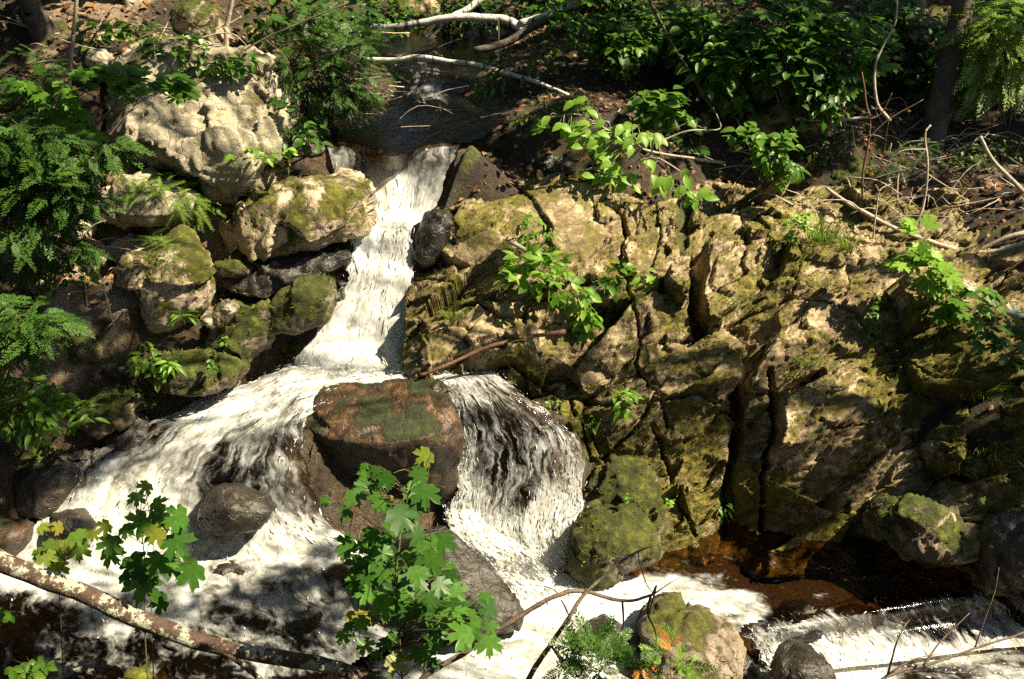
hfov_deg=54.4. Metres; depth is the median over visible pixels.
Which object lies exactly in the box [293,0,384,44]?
shrub
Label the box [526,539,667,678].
branch
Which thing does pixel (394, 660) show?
maple sapling
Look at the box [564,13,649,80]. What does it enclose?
shrub
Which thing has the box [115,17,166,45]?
shrub
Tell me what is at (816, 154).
shrub
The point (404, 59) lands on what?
fallen branch
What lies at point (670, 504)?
herb
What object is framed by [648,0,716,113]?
dead stem
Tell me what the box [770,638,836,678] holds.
rock
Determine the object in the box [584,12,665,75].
shrub
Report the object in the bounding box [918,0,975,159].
tree
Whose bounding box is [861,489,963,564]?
rock
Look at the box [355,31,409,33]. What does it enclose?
stick
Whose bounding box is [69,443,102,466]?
rock
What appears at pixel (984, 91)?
cedar bough
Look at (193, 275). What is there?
rock
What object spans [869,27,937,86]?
shrub
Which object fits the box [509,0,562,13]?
shrub
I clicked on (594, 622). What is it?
rock
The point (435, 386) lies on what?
rock
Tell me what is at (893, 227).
branch
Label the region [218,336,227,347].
herb
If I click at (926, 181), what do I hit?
dead stem
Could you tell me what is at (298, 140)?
shrub
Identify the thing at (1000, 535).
rock
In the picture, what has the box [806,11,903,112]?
shrub
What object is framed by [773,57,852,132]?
shrub
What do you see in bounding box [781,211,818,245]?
herb
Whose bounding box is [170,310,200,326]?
herb
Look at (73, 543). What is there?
maple sapling
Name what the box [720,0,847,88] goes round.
shrub
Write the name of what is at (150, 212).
rock
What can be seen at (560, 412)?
herb
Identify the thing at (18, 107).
rock
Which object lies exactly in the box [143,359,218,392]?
herb
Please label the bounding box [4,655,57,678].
seedling
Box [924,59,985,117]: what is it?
shrub
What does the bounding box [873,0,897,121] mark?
dead stem
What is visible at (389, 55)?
stick
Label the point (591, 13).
shrub
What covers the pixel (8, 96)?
shrub
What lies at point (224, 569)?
rock
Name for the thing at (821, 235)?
grass tuft
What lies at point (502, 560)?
water
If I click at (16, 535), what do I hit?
rock
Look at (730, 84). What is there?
shrub
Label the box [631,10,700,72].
shrub
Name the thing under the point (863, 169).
dead stem
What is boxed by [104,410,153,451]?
rock
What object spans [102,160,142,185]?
rock
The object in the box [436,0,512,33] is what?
shrub
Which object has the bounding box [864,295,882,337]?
weed
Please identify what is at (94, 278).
herb
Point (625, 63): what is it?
shrub
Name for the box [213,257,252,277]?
rock
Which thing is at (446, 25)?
shrub
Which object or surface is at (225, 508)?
rock
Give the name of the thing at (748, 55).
shrub
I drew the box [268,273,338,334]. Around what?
rock
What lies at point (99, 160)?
cedar bough
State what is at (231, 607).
water
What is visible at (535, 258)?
raspberry plant
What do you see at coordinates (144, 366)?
herb
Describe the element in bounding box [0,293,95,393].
cedar bough
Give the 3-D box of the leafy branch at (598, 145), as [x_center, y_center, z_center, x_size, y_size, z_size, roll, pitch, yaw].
[0.889,-1.763,8.979,1.445,0.888,0.562,0,28,0]
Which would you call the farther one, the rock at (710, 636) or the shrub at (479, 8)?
the shrub at (479, 8)
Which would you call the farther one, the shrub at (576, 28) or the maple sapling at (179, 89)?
the shrub at (576, 28)
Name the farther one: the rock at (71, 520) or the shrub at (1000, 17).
the shrub at (1000, 17)
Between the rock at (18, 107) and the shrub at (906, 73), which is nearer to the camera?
the rock at (18, 107)
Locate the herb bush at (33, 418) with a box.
[0,371,81,457]
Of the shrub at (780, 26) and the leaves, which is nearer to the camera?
the leaves
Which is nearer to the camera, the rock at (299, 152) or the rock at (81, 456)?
the rock at (81, 456)
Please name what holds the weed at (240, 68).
on the rock at (213, 127)
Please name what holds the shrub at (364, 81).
on the ground
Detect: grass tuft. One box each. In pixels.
[434,300,478,323]
[542,244,561,252]
[720,293,756,305]
[790,212,855,246]
[793,353,831,370]
[832,227,880,254]
[874,252,910,271]
[960,382,1019,408]
[974,435,1023,466]
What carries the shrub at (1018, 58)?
on the ground
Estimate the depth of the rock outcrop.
8.63 m
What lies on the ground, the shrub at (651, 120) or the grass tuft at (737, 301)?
the shrub at (651, 120)
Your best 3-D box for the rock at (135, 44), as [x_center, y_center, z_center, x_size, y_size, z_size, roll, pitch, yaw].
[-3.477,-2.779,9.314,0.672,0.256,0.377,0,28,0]
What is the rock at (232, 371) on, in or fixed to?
on the ground
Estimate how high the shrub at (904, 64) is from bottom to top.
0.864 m
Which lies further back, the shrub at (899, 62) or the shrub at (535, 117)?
the shrub at (899, 62)
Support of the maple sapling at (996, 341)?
on the rock outcrop
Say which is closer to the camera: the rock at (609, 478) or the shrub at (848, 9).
the rock at (609, 478)
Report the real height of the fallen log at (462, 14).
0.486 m
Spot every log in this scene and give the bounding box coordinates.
[0,549,385,678]
[365,0,523,38]
[473,0,573,53]
[519,0,581,26]
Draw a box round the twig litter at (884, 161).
[0,7,1023,326]
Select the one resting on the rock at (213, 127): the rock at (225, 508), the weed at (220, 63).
the weed at (220, 63)
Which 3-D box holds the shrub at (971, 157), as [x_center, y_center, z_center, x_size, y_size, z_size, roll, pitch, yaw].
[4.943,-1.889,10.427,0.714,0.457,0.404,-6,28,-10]
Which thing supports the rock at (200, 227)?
on the ground
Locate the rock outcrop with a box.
[401,171,1023,595]
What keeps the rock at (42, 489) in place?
on the ground
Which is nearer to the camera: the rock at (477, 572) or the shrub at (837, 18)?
the rock at (477, 572)
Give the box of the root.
[102,284,120,349]
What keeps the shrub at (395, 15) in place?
on the ground
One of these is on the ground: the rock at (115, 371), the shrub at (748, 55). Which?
the rock at (115, 371)
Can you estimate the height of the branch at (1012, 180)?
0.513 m
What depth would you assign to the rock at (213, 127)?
8.54 m
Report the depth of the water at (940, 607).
7.93 m
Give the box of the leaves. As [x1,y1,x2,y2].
[626,626,680,678]
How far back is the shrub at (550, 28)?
10.20 m
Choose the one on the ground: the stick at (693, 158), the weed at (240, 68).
the stick at (693, 158)
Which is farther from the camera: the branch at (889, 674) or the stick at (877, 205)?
the stick at (877, 205)
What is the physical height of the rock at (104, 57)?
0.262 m
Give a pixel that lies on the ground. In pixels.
(468, 168)
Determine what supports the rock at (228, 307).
on the rock at (254, 341)
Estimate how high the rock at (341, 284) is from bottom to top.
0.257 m
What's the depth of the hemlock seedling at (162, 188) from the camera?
8.48 m
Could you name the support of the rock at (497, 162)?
on the ground
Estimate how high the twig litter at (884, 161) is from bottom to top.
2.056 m
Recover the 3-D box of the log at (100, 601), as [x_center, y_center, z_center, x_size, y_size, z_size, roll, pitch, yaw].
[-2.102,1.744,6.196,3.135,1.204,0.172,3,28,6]
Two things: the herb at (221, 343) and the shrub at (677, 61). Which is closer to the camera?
the herb at (221, 343)
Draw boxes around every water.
[0,554,405,678]
[15,363,445,567]
[294,142,459,371]
[317,26,506,155]
[351,510,971,678]
[435,369,584,598]
[443,501,558,601]
[739,577,1023,668]
[752,624,1023,678]
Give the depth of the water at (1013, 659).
7.81 m
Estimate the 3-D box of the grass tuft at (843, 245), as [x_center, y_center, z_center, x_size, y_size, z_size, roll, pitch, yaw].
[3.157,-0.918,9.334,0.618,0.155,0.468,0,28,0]
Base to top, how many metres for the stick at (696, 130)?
0.253 m
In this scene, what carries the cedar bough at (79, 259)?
on the ground
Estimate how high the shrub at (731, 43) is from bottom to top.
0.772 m
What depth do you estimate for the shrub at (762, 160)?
9.44 m
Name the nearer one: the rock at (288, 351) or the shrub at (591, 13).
the rock at (288, 351)
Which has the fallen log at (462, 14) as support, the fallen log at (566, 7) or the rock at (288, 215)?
the fallen log at (566, 7)
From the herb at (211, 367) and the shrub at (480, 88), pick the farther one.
the shrub at (480, 88)
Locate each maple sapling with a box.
[7,61,201,159]
[31,519,111,678]
[95,491,205,678]
[135,480,173,678]
[319,462,502,678]
[343,446,434,677]
[884,212,963,299]
[920,277,1007,334]
[966,302,1023,373]
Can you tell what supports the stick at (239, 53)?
on the rock at (213, 127)
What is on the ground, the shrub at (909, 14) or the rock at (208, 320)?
the shrub at (909, 14)
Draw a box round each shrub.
[0,44,84,117]
[0,80,96,134]
[70,19,127,51]
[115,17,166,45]
[233,0,385,65]
[266,95,333,155]
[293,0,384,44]
[293,22,409,128]
[355,1,382,37]
[360,0,436,37]
[402,0,486,37]
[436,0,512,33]
[441,0,491,33]
[471,33,567,103]
[498,0,558,28]
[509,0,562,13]
[509,83,591,135]
[517,0,631,28]
[537,0,627,59]
[551,0,614,28]
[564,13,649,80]
[574,0,636,27]
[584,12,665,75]
[592,22,663,82]
[599,0,651,27]
[614,0,680,43]
[619,85,696,134]
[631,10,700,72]
[639,0,754,86]
[649,0,733,42]
[651,28,709,88]
[658,116,710,155]
[666,10,742,75]
[677,36,761,122]
[684,12,737,59]
[696,38,757,110]
[708,43,777,101]
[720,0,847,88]
[720,121,810,192]
[726,25,785,106]
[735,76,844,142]
[750,31,827,122]
[754,0,835,62]
[760,0,885,41]
[773,4,840,60]
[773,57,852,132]
[774,0,855,61]
[785,80,859,124]
[796,128,861,165]
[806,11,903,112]
[810,101,841,125]
[852,8,933,85]
[865,0,943,91]
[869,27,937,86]
[871,137,947,192]
[880,6,946,63]
[894,51,935,90]
[904,63,1002,117]
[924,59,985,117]
[946,135,1023,176]
[955,11,1023,98]
[968,0,1023,61]
[970,0,1023,47]
[976,0,1018,22]
[987,18,1023,72]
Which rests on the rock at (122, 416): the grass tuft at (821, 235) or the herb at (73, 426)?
the herb at (73, 426)
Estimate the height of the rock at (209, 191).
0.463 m
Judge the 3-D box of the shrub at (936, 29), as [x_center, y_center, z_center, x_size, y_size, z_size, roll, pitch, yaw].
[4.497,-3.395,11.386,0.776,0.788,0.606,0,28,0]
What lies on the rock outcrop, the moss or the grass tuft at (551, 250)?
the grass tuft at (551, 250)
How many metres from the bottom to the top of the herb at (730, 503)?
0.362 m
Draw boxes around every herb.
[1,266,99,303]
[49,399,109,435]
[126,342,163,376]
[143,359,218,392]
[152,353,186,381]
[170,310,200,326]
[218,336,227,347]
[223,147,297,166]
[543,400,570,414]
[575,414,597,435]
[623,492,674,506]
[717,493,734,524]
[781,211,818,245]
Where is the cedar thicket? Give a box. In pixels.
[261,0,393,137]
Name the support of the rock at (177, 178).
on the ground
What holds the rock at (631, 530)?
on the ground
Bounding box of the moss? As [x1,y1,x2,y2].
[14,3,1023,594]
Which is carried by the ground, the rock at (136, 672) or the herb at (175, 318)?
the rock at (136, 672)
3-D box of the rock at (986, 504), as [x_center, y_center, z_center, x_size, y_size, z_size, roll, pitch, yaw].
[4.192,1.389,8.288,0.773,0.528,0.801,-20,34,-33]
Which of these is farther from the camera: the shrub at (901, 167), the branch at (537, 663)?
the shrub at (901, 167)
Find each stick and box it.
[108,96,142,136]
[196,2,347,84]
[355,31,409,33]
[362,46,437,57]
[419,329,565,376]
[494,20,498,76]
[505,236,559,264]
[633,145,724,164]
[665,114,720,139]
[795,116,867,129]
[872,184,890,238]
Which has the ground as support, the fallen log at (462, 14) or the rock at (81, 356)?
the rock at (81, 356)
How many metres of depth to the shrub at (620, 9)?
10.84 m
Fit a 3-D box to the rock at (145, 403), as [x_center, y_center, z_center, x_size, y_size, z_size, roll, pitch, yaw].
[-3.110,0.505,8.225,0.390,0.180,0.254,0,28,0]
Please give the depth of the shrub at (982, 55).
10.84 m
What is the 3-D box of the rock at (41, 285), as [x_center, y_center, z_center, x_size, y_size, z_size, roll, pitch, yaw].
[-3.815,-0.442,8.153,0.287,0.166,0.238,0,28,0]
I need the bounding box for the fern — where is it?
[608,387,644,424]
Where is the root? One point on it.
(103, 287)
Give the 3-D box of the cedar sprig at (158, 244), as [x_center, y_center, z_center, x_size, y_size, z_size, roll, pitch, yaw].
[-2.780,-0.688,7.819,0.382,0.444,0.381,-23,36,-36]
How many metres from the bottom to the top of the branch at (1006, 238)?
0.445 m
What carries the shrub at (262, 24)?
on the ground
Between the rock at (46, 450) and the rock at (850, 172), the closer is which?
the rock at (46, 450)
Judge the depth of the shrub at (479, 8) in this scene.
12.00 m
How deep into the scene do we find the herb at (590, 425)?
8.34 m
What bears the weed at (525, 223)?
on the rock outcrop
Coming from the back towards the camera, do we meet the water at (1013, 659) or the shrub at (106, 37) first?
the shrub at (106, 37)
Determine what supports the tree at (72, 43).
on the ground
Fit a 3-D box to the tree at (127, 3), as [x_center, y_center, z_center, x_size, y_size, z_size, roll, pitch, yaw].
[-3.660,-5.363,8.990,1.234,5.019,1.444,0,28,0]
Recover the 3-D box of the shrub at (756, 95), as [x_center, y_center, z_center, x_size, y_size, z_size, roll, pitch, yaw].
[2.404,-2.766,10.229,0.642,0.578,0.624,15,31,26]
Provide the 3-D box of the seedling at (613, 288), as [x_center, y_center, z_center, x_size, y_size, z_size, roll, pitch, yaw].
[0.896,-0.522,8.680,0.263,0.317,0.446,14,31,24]
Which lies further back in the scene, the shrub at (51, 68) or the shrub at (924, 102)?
the shrub at (924, 102)
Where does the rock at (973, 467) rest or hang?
on the ground
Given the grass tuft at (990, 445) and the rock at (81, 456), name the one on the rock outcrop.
the grass tuft at (990, 445)
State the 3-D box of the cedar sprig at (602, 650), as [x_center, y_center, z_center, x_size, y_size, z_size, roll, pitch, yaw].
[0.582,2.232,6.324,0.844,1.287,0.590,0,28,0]
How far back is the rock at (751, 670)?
7.57 m
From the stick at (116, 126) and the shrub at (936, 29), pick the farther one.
the shrub at (936, 29)
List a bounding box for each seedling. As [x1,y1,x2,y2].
[0,606,17,622]
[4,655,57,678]
[121,170,225,236]
[596,259,633,302]
[624,266,658,286]
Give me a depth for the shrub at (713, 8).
10.76 m
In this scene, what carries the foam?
on the water at (1013, 659)
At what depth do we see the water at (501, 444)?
8.24 m
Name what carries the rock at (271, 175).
on the ground
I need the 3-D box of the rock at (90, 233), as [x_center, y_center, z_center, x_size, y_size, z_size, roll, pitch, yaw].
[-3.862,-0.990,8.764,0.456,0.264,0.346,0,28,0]
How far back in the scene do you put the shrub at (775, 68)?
9.73 m
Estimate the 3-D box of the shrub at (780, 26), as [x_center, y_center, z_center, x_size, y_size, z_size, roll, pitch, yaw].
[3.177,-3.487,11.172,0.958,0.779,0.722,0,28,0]
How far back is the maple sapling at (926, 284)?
8.38 m
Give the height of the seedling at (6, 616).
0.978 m
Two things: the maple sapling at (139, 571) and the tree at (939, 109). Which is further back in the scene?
the tree at (939, 109)
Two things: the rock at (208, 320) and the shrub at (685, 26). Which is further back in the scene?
the shrub at (685, 26)
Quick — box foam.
[0,152,1023,678]
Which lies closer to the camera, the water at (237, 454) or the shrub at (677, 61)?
the water at (237, 454)
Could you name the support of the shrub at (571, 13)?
on the ground
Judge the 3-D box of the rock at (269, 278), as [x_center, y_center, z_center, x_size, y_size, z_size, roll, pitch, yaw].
[-1.930,-0.591,8.765,1.174,0.489,0.670,0,28,0]
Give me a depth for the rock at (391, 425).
7.98 m
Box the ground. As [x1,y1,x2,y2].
[0,0,1023,678]
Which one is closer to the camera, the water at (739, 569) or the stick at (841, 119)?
the water at (739, 569)
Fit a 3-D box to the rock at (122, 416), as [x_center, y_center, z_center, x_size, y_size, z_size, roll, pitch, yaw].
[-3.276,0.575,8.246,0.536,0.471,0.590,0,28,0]
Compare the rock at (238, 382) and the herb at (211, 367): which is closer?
the herb at (211, 367)
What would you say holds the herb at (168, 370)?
on the rock at (232, 371)
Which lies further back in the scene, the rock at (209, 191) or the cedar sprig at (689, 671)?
the rock at (209, 191)
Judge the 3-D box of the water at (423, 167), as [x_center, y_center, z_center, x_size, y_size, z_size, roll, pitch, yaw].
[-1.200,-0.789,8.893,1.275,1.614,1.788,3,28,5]
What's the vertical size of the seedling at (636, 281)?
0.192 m
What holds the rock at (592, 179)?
on the ground
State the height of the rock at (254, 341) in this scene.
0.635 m
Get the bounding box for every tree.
[18,0,56,42]
[67,0,78,121]
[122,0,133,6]
[223,0,233,45]
[917,0,925,33]
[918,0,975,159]
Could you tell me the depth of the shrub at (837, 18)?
11.07 m
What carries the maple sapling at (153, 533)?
on the ground
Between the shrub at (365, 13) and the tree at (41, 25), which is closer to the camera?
the tree at (41, 25)
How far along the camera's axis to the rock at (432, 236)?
8.70 m
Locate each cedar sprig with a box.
[128,226,183,279]
[542,608,670,678]
[638,620,716,678]
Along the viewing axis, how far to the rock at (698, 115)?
10.37 m
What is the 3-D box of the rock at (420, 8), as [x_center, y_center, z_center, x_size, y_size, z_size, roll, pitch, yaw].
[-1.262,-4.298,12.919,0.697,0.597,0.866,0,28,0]
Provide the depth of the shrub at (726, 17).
10.51 m
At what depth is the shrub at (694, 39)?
10.07 m
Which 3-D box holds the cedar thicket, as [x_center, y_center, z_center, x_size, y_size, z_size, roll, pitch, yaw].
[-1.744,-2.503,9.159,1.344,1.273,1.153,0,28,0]
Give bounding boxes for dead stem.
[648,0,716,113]
[852,72,923,207]
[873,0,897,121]
[882,125,974,224]
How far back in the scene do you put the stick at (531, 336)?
8.18 m
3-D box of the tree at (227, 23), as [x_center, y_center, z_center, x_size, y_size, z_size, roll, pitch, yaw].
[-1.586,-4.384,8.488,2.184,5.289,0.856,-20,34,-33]
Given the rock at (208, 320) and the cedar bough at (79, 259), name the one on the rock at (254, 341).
the rock at (208, 320)
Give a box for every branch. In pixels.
[361,54,568,95]
[419,577,679,678]
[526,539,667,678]
[531,96,679,193]
[650,168,719,211]
[816,187,1023,260]
[880,568,1023,678]
[978,136,1023,193]
[980,231,1023,249]
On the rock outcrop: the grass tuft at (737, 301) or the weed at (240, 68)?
the grass tuft at (737, 301)
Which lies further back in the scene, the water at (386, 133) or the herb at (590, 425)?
the water at (386, 133)
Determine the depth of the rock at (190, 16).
9.43 m
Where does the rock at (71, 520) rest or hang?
on the ground
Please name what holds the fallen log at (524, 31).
on the water at (386, 133)
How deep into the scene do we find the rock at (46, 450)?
8.06 m
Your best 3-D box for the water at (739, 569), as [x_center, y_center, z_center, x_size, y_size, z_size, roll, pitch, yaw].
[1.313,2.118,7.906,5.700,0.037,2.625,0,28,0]
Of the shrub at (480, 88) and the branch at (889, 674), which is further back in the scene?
the shrub at (480, 88)
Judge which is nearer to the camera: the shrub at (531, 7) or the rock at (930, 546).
the rock at (930, 546)
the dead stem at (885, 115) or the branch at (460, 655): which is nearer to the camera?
the branch at (460, 655)
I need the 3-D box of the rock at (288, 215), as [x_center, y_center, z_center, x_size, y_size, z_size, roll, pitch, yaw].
[-1.893,-1.086,8.825,1.419,0.924,1.138,0,28,0]
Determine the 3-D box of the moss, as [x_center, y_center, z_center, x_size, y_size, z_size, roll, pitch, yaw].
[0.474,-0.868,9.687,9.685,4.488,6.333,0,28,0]
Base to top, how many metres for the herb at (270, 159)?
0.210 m
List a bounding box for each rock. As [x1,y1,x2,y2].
[0,517,36,555]
[12,451,80,519]
[16,99,57,134]
[24,442,66,463]
[28,279,56,296]
[46,508,96,539]
[66,334,103,365]
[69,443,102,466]
[71,219,96,239]
[77,385,145,439]
[85,47,115,66]
[92,232,152,267]
[97,35,318,198]
[98,167,212,229]
[100,361,135,380]
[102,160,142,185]
[104,29,172,48]
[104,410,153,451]
[106,224,215,333]
[124,664,155,678]
[135,392,157,411]
[141,347,251,396]
[162,169,190,187]
[170,0,218,42]
[176,220,203,232]
[197,482,276,535]
[199,177,246,206]
[200,298,276,358]
[201,314,216,327]
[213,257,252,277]
[213,560,245,575]
[219,167,376,261]
[219,299,239,316]
[221,239,353,299]
[222,381,240,390]
[260,160,293,189]
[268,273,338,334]
[280,339,305,357]
[294,142,325,156]
[304,377,463,511]
[335,280,348,300]
[365,525,523,639]
[387,0,440,20]
[412,208,455,267]
[428,378,441,393]
[482,153,502,168]
[524,151,575,175]
[565,502,663,590]
[580,453,668,538]
[584,613,629,648]
[585,172,617,180]
[629,592,746,678]
[665,107,710,129]
[742,653,759,678]
[750,639,761,658]
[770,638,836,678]
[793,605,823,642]
[830,163,879,188]
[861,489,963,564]
[944,145,999,173]
[955,442,993,479]
[969,494,1017,513]
[969,506,1023,612]
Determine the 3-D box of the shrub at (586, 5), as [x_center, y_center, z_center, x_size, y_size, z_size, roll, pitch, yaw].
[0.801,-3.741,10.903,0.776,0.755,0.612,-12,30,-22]
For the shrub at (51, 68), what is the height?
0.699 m
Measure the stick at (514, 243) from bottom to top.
0.190 m
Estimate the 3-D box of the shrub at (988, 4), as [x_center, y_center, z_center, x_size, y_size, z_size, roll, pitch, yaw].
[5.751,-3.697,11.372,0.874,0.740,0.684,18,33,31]
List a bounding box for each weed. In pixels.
[144,31,237,83]
[220,52,261,79]
[518,211,561,246]
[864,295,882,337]
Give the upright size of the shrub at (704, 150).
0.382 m
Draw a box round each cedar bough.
[0,108,156,234]
[0,127,126,279]
[0,218,116,295]
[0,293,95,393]
[935,0,1023,132]
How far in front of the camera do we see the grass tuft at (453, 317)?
8.27 m
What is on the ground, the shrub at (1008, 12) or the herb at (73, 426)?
the shrub at (1008, 12)
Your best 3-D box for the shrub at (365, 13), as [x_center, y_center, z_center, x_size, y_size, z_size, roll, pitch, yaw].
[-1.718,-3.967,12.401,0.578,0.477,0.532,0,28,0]
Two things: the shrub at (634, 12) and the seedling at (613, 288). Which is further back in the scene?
the shrub at (634, 12)
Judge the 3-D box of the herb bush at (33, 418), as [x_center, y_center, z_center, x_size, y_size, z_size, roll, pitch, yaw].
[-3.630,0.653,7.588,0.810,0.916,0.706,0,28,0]
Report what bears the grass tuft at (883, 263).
on the rock outcrop
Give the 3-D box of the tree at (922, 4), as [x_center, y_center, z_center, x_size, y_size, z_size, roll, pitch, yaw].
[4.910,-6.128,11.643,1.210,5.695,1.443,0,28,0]
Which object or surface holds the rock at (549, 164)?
on the ground
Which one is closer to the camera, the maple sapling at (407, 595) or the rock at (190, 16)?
the maple sapling at (407, 595)
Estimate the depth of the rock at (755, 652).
7.93 m
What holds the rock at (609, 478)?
on the ground
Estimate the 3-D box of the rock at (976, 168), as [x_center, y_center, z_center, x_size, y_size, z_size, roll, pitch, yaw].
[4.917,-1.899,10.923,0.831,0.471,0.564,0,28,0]
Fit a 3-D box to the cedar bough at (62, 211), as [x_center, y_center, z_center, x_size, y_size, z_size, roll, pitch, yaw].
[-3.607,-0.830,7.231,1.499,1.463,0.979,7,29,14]
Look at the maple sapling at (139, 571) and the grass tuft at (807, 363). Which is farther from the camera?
the grass tuft at (807, 363)
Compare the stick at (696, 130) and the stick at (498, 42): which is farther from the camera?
the stick at (498, 42)
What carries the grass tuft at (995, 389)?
on the rock outcrop
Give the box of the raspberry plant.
[492,242,603,343]
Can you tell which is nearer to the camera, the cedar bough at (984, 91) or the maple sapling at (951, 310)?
the maple sapling at (951, 310)
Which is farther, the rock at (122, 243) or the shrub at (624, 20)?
the shrub at (624, 20)
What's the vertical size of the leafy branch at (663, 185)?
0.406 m
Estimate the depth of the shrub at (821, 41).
11.28 m

